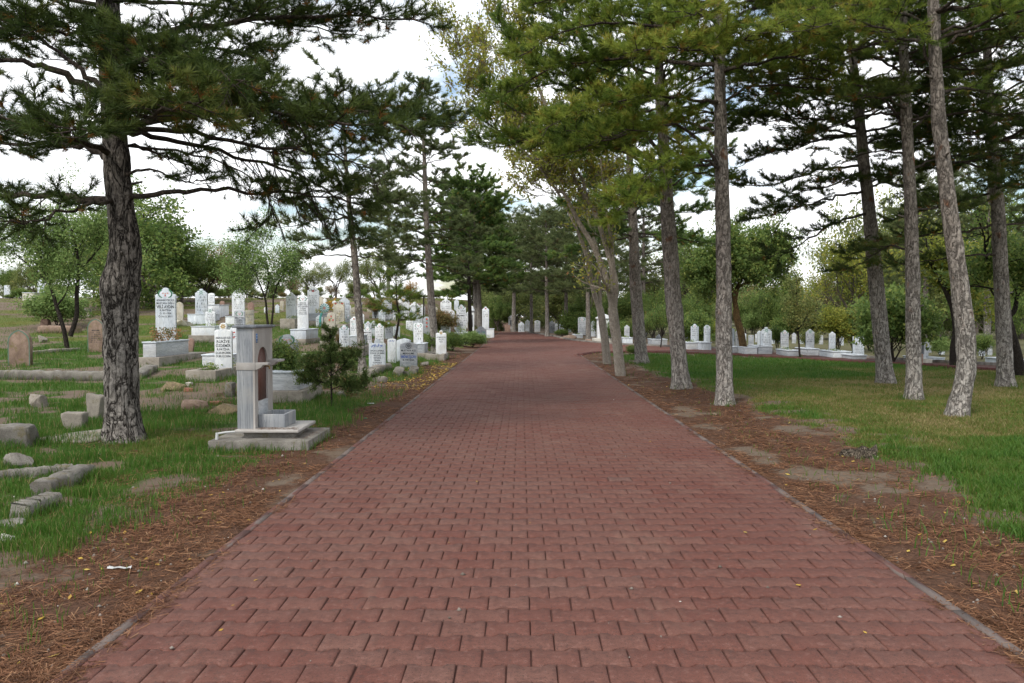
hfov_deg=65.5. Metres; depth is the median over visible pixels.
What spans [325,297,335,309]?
flower clump
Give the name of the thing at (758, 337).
grave
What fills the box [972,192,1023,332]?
broadleaf tree
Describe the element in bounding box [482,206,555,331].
pine tree
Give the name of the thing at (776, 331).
shrub
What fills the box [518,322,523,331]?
grave
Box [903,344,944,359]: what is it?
grave
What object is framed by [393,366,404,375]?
rock
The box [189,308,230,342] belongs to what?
grave
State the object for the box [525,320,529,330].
grave
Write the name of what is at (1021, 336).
broadleaf tree
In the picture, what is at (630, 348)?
shrub
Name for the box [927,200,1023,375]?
broadleaf tree
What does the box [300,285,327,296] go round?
broadleaf tree
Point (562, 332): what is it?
shrub
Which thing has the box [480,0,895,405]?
pine tree
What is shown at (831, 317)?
shrub
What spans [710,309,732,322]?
broadleaf tree
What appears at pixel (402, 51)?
sky
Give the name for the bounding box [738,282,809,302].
broadleaf tree
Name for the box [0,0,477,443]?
pine tree
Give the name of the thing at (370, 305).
shrub
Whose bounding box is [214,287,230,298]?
shrub
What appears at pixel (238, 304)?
grave
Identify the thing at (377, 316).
grave
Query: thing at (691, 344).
grave
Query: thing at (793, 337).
grave
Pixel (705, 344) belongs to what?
grave
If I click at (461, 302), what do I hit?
shrub
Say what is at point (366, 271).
broadleaf tree
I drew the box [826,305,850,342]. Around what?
broadleaf tree
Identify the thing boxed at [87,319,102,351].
grave
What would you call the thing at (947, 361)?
kerb
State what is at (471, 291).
broadleaf tree
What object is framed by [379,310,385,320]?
grave
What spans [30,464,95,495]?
kerb stone
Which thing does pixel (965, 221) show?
broadleaf tree
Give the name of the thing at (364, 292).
broadleaf tree
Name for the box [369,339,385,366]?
grave
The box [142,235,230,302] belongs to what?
broadleaf tree
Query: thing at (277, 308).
grave
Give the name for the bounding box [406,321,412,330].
grave
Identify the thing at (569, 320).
shrub
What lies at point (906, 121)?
pine tree
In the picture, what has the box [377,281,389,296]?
broadleaf tree
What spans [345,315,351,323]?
grave
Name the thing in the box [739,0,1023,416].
pine tree
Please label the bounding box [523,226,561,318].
pine tree
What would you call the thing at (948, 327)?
shrub
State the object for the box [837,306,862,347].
shrub
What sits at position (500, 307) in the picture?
broadleaf tree
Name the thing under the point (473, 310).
grave slab
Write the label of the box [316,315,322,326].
grave
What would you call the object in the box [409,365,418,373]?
rock
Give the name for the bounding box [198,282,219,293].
shrub
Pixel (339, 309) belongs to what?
grave
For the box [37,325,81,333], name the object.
kerb stone
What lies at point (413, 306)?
grave
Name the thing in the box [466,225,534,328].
pine tree
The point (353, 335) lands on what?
grave
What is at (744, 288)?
broadleaf tree
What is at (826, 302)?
broadleaf tree
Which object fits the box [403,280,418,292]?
broadleaf tree
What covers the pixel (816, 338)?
shrub
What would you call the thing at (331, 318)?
grave
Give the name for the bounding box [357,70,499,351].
pine tree
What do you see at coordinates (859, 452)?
rock
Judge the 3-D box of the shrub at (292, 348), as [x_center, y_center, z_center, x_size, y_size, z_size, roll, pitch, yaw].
[-4.144,0.472,14.143,0.910,1.286,0.860,0,2,3]
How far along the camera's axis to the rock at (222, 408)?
12.05 m
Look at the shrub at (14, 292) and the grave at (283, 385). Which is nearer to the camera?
the grave at (283, 385)
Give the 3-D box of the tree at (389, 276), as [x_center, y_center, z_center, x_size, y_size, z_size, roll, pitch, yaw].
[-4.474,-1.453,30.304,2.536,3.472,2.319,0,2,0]
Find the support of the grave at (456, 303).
on the ground at (322, 455)
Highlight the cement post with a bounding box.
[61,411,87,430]
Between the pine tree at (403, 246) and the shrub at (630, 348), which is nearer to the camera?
the shrub at (630, 348)
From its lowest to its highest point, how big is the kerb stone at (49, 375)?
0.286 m
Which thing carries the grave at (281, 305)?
on the ground at (322, 455)
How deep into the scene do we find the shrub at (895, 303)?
25.10 m
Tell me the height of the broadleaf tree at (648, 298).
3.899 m
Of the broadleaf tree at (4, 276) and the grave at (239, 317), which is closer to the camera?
the grave at (239, 317)
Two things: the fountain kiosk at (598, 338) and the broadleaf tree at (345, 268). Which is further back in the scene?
the broadleaf tree at (345, 268)
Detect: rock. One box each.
[1,517,25,527]
[3,453,33,467]
[29,394,47,407]
[38,335,47,342]
[177,320,192,325]
[373,376,387,381]
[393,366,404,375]
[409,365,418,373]
[838,444,877,458]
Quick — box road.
[60,332,1023,682]
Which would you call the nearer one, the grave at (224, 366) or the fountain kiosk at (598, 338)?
the grave at (224, 366)
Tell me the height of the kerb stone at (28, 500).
0.144 m
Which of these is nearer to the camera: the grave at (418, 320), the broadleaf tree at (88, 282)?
the grave at (418, 320)
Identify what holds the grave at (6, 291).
on the ground at (322, 455)
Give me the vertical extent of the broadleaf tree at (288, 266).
5.746 m
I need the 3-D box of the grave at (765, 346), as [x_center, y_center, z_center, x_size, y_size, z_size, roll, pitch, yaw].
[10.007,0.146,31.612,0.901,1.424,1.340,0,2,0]
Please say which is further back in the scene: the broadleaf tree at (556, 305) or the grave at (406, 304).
the broadleaf tree at (556, 305)
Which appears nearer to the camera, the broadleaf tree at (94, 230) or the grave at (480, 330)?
the broadleaf tree at (94, 230)
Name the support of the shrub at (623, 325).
on the ground at (322, 455)
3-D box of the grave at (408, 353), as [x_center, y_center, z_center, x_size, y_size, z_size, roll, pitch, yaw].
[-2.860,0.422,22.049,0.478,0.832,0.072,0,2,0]
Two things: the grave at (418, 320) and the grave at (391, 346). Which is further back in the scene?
the grave at (418, 320)
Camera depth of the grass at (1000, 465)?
9.70 m
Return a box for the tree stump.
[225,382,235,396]
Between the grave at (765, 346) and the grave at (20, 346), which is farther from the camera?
the grave at (765, 346)
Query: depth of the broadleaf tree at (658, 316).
36.73 m
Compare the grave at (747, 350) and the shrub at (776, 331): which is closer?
the grave at (747, 350)
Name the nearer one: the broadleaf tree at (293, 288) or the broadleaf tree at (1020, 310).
the broadleaf tree at (1020, 310)
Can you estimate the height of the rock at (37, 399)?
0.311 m
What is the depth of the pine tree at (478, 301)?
59.70 m
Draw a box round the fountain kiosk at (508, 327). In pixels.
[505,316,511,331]
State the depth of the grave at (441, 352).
26.81 m
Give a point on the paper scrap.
(112, 567)
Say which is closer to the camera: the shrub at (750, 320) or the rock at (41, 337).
the rock at (41, 337)
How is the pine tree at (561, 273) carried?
on the ground at (322, 455)
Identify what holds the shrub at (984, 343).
on the ground at (322, 455)
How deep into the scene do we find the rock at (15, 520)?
5.68 m
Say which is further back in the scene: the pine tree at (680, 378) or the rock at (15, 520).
the pine tree at (680, 378)
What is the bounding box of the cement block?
[0,423,39,447]
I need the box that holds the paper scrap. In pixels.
[107,565,131,568]
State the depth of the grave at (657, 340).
38.94 m
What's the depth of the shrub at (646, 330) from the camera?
43.36 m
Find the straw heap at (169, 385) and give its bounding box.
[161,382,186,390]
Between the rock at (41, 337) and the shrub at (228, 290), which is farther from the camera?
the shrub at (228, 290)
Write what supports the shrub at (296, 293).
on the ground at (322, 455)
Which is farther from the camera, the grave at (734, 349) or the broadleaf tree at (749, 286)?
the broadleaf tree at (749, 286)
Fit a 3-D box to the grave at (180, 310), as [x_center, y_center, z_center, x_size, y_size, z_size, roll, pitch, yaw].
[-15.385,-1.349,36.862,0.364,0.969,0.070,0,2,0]
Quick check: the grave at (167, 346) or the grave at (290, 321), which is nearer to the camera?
the grave at (167, 346)
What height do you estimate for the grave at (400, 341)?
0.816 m
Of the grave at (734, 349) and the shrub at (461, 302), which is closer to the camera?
the grave at (734, 349)
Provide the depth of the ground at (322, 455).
7.85 m
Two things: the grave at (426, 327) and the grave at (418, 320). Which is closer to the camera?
the grave at (418, 320)
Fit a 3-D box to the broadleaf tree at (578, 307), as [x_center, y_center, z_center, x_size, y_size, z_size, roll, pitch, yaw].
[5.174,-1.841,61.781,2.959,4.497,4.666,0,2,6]
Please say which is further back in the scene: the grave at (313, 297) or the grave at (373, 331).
the grave at (313, 297)
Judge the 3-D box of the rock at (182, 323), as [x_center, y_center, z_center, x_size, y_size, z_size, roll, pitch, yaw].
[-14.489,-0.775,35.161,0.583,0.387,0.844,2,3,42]
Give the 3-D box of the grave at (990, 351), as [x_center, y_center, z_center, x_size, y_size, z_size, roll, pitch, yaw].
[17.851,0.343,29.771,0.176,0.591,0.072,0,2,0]
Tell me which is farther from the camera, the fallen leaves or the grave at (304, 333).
the grave at (304, 333)
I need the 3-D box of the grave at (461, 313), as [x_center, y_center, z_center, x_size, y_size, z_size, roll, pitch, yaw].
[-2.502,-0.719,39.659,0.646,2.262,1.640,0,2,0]
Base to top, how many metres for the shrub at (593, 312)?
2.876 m
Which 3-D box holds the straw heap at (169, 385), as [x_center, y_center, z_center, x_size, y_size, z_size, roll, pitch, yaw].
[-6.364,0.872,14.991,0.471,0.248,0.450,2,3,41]
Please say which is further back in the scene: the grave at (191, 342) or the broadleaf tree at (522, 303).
the broadleaf tree at (522, 303)
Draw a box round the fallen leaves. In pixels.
[0,363,1017,663]
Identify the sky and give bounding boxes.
[0,0,1023,316]
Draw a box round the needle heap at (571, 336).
[561,335,576,338]
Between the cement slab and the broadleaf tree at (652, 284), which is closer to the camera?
the cement slab
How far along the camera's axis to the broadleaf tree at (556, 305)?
84.38 m
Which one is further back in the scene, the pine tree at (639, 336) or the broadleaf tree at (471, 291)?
the broadleaf tree at (471, 291)
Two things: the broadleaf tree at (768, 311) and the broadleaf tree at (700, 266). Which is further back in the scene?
the broadleaf tree at (768, 311)
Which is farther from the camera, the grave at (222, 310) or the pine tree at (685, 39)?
the grave at (222, 310)
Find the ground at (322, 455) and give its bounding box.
[0,297,1023,682]
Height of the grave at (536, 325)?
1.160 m
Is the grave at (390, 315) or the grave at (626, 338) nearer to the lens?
the grave at (390, 315)
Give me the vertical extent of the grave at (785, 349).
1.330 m
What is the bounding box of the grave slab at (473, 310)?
[472,306,474,329]
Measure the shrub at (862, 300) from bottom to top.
2.806 m
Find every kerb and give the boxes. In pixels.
[0,332,499,682]
[525,331,995,364]
[578,351,995,370]
[580,355,1023,659]
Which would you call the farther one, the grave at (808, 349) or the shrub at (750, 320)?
the shrub at (750, 320)
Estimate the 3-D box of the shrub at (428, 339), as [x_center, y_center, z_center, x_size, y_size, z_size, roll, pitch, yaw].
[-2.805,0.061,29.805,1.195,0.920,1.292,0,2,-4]
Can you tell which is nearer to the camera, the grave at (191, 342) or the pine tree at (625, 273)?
the grave at (191, 342)
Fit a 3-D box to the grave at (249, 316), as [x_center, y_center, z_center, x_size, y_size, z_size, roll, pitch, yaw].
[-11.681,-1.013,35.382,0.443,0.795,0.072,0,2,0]
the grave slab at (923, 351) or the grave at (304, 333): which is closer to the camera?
the grave slab at (923, 351)
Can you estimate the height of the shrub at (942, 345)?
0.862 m
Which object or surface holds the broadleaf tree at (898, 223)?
on the ground at (322, 455)
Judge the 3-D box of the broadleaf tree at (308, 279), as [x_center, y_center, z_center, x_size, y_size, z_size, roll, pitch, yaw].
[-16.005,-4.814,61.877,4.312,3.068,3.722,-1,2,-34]
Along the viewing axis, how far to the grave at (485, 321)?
54.02 m
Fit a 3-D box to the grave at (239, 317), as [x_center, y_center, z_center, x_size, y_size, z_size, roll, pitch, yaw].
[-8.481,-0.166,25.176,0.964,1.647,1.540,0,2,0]
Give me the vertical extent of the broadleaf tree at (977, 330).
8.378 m
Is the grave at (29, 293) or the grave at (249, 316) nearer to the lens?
the grave at (249, 316)
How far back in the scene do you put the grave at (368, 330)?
26.52 m
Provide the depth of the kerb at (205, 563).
5.56 m
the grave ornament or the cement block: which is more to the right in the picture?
the grave ornament
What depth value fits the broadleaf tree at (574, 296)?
80.28 m
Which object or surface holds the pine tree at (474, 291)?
on the ground at (322, 455)
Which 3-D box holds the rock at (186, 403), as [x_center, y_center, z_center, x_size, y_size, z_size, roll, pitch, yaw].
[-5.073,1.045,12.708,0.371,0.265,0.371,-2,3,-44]
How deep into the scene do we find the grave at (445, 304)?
48.31 m
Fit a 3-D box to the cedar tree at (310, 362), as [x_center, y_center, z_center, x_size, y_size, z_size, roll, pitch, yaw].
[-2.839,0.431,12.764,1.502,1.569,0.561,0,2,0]
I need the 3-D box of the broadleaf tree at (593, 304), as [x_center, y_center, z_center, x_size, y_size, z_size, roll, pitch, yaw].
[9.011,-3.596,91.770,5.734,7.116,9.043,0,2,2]
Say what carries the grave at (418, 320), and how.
on the ground at (322, 455)
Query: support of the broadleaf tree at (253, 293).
on the ground at (322, 455)
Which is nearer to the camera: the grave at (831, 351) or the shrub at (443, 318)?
the grave at (831, 351)
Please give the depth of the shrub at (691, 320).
37.77 m
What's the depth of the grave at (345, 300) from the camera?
37.51 m
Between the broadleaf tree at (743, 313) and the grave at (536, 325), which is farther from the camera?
the grave at (536, 325)
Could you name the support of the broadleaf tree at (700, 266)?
on the ground at (322, 455)
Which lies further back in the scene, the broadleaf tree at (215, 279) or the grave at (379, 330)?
the broadleaf tree at (215, 279)
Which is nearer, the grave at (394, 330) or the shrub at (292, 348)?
the shrub at (292, 348)
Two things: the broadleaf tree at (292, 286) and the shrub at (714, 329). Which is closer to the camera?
the shrub at (714, 329)
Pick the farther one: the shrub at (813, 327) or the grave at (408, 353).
the shrub at (813, 327)
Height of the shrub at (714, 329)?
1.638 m
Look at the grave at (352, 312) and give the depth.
36.85 m
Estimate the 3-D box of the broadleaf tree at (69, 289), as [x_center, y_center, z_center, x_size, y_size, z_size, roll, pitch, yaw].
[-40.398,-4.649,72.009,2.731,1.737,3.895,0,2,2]
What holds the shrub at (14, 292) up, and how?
on the ground at (322, 455)
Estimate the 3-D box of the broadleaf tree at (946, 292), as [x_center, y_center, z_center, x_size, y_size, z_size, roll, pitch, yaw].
[13.022,-1.511,23.501,3.505,4.786,2.474,0,2,0]
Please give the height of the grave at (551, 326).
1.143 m
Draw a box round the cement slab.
[86,393,103,419]
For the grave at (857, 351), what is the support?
on the ground at (322, 455)
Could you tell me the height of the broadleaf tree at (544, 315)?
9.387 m
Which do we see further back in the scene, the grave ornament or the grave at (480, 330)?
the grave at (480, 330)
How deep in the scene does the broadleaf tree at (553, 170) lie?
19.49 m
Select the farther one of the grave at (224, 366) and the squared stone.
the squared stone
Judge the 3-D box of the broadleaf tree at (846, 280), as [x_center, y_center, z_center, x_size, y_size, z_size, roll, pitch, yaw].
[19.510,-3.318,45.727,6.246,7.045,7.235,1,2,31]
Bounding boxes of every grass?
[0,297,1023,660]
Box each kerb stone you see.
[0,369,103,380]
[9,492,61,517]
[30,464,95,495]
[33,348,79,353]
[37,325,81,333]
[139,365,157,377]
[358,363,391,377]
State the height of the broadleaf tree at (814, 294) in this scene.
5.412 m
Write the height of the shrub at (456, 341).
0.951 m
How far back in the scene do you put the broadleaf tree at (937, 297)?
45.68 m
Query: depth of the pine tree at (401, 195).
19.10 m
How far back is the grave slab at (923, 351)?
25.47 m
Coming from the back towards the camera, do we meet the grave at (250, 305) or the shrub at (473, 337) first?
the grave at (250, 305)
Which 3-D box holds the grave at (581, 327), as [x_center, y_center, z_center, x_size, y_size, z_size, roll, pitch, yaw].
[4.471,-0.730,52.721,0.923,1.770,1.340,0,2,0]
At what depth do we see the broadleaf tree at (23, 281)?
59.62 m
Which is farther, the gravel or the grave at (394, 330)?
the grave at (394, 330)
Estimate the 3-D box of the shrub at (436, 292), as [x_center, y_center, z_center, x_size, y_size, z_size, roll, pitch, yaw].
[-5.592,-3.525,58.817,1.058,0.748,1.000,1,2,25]
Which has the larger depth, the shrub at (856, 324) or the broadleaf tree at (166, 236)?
the broadleaf tree at (166, 236)
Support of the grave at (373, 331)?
on the ground at (322, 455)
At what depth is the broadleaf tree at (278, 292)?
77.97 m
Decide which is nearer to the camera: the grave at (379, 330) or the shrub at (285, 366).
the shrub at (285, 366)
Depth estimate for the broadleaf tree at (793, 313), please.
27.50 m
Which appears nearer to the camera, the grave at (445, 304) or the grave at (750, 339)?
the grave at (750, 339)
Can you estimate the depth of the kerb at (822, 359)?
27.29 m
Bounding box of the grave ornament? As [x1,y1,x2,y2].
[319,303,328,326]
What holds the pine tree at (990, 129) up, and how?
on the ground at (322, 455)
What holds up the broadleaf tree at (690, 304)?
on the ground at (322, 455)
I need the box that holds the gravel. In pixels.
[0,373,1015,679]
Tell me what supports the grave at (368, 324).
on the ground at (322, 455)
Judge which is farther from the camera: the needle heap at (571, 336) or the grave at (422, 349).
the needle heap at (571, 336)
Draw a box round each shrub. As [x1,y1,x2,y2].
[7,285,94,325]
[10,287,31,297]
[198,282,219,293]
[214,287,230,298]
[225,285,244,295]
[272,333,300,370]
[272,338,311,385]
[292,289,302,296]
[363,297,387,317]
[424,333,451,347]
[426,309,459,329]
[434,289,440,297]
[443,330,464,350]
[451,299,465,306]
[460,330,489,347]
[554,329,568,335]
[556,309,585,333]
[585,304,606,327]
[606,319,632,336]
[624,344,633,352]
[626,312,662,336]
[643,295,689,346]
[644,304,667,338]
[683,308,715,340]
[702,317,715,338]
[742,309,768,335]
[769,312,803,336]
[770,323,785,348]
[781,309,825,334]
[796,328,821,345]
[810,301,861,349]
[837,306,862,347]
[846,281,949,361]
[847,294,871,350]
[929,336,950,354]
[944,317,951,336]
[976,331,995,358]
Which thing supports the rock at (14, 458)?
on the ground at (322, 455)
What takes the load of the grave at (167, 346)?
on the ground at (322, 455)
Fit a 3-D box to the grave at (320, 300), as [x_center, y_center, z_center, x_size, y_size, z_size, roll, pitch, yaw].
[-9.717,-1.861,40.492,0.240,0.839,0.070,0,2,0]
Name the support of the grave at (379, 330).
on the ground at (322, 455)
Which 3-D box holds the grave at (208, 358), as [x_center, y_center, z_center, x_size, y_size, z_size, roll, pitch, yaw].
[-7.329,0.302,20.476,0.732,1.357,1.540,0,2,0]
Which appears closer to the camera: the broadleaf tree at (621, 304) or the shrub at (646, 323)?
the shrub at (646, 323)
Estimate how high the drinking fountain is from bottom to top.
1.804 m
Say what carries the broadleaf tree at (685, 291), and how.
on the ground at (322, 455)
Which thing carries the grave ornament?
on the ground at (322, 455)
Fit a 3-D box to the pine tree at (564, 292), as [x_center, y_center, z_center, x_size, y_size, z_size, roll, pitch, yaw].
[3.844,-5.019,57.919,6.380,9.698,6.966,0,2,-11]
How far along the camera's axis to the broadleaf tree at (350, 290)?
75.22 m
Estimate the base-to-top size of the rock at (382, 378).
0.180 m
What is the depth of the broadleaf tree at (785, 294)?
64.72 m
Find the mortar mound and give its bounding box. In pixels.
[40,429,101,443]
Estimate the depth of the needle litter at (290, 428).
9.19 m
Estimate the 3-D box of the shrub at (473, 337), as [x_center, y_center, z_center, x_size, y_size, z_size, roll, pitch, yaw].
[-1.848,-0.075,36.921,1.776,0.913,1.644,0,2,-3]
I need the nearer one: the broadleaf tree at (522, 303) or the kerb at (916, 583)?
the kerb at (916, 583)
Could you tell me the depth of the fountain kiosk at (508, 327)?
73.93 m
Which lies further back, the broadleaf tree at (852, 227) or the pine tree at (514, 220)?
the pine tree at (514, 220)
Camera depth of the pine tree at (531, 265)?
65.53 m
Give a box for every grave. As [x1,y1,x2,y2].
[4,285,10,297]
[8,330,32,365]
[22,280,44,300]
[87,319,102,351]
[139,288,205,366]
[176,302,183,319]
[186,323,236,381]
[187,289,219,323]
[188,338,194,351]
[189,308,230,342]
[201,327,236,365]
[208,293,228,317]
[225,290,244,323]
[234,310,244,324]
[244,310,253,324]
[248,302,253,309]
[273,334,321,403]
[275,304,279,312]
[280,292,296,328]
[280,301,283,310]
[290,296,319,344]
[307,286,327,325]
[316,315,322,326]
[319,297,322,308]
[320,312,338,346]
[333,301,349,328]
[339,297,349,316]
[339,325,349,346]
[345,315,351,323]
[349,317,368,354]
[350,307,354,317]
[364,321,371,328]
[364,327,371,343]
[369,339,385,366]
[371,321,376,335]
[372,298,380,317]
[375,323,383,342]
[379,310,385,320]
[382,300,391,319]
[385,322,392,338]
[387,339,395,362]
[393,324,399,336]
[396,338,410,360]
[398,297,409,318]
[400,342,417,366]
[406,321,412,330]
[410,302,419,314]
[413,312,422,331]
[414,323,432,358]
[423,317,429,334]
[426,330,447,360]
[440,298,451,313]
[441,320,450,333]
[454,299,458,311]
[456,305,467,343]
[475,327,485,341]
[482,307,494,337]
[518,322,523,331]
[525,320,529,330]
[534,320,539,331]
[549,321,554,332]
[572,317,585,337]
[591,321,595,336]
[621,325,632,342]
[647,334,667,344]
[685,324,698,348]
[695,325,711,349]
[732,328,737,352]
[735,331,757,353]
[748,327,772,353]
[748,335,753,344]
[757,331,759,344]
[776,330,798,355]
[792,333,795,342]
[795,329,819,354]
[819,332,851,357]
[841,336,866,358]
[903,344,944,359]
[984,357,995,361]
[987,346,992,354]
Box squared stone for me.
[40,319,50,325]
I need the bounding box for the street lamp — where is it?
[419,295,424,317]
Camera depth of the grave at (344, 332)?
26.14 m
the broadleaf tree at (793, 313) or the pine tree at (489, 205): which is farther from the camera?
the pine tree at (489, 205)
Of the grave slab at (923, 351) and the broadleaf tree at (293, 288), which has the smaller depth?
the grave slab at (923, 351)
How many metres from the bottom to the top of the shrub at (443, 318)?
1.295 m
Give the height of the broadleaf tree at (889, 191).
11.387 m
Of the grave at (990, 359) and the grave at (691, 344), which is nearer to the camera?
the grave at (990, 359)
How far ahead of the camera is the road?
4.61 m
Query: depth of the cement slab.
11.47 m
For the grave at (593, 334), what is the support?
on the ground at (322, 455)
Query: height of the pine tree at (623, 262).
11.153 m
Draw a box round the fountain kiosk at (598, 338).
[592,314,611,341]
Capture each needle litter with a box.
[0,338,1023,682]
[259,427,324,438]
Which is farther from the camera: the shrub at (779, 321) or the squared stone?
the shrub at (779, 321)
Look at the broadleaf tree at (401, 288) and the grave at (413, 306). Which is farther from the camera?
the broadleaf tree at (401, 288)
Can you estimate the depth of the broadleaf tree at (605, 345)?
24.51 m
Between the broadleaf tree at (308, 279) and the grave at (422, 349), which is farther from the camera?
the broadleaf tree at (308, 279)
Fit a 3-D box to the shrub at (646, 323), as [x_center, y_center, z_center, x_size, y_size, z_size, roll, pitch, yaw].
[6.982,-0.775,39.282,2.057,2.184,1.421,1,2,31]
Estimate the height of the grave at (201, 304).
2.041 m
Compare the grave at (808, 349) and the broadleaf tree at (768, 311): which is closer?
the grave at (808, 349)
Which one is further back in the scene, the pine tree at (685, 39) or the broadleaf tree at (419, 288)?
the broadleaf tree at (419, 288)
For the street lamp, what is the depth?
39.36 m
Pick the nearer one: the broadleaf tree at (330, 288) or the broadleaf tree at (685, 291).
the broadleaf tree at (685, 291)
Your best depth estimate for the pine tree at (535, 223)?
55.15 m
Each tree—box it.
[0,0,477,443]
[0,155,163,347]
[0,265,25,290]
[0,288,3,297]
[5,254,47,291]
[13,170,209,315]
[53,284,86,295]
[67,265,95,296]
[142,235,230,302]
[174,239,249,292]
[204,200,313,324]
[243,274,257,297]
[255,44,434,372]
[266,281,285,296]
[281,282,308,293]
[285,278,299,291]
[290,322,380,405]
[291,264,326,289]
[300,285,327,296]
[310,258,364,297]
[325,285,342,297]
[343,278,371,296]
[347,248,409,293]
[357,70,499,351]
[358,181,424,297]
[361,289,367,296]
[365,263,425,340]
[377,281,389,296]
[394,285,408,297]
[402,284,422,293]
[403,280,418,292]
[415,0,659,375]
[415,162,527,332]
[430,189,521,326]
[441,192,515,327]
[452,0,801,389]
[452,277,488,303]
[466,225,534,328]
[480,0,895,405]
[481,17,620,363]
[481,283,550,330]
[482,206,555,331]
[486,292,511,330]
[493,212,570,332]
[504,202,591,335]
[520,207,603,335]
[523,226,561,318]
[523,270,560,327]
[533,188,629,338]
[533,282,584,328]
[542,27,738,363]
[557,258,624,306]
[560,292,592,333]
[576,207,656,291]
[590,290,652,337]
[590,291,605,311]
[597,180,699,332]
[618,283,687,337]
[619,245,689,333]
[641,244,712,300]
[647,214,760,297]
[662,282,715,340]
[678,205,808,346]
[688,0,1008,383]
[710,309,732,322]
[714,279,774,307]
[726,0,1023,399]
[732,284,789,331]
[732,299,766,333]
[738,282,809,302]
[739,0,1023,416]
[765,268,808,333]
[776,265,824,356]
[786,274,835,329]
[797,224,904,310]
[805,275,848,310]
[806,194,972,338]
[823,0,1023,386]
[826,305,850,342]
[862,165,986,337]
[873,179,1010,336]
[894,210,994,364]
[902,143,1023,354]
[920,274,951,338]
[921,210,1023,336]
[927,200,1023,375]
[941,288,1023,334]
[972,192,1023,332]
[993,233,1023,338]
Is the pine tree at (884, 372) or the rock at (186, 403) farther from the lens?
the pine tree at (884, 372)
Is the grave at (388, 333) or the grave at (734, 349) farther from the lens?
the grave at (734, 349)
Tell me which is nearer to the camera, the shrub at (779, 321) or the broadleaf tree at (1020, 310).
the broadleaf tree at (1020, 310)
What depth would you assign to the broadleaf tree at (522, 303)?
77.06 m
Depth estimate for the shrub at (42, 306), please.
33.70 m
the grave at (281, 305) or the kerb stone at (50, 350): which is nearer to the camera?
the kerb stone at (50, 350)
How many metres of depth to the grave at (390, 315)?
36.91 m
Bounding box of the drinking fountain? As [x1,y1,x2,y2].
[208,325,329,451]

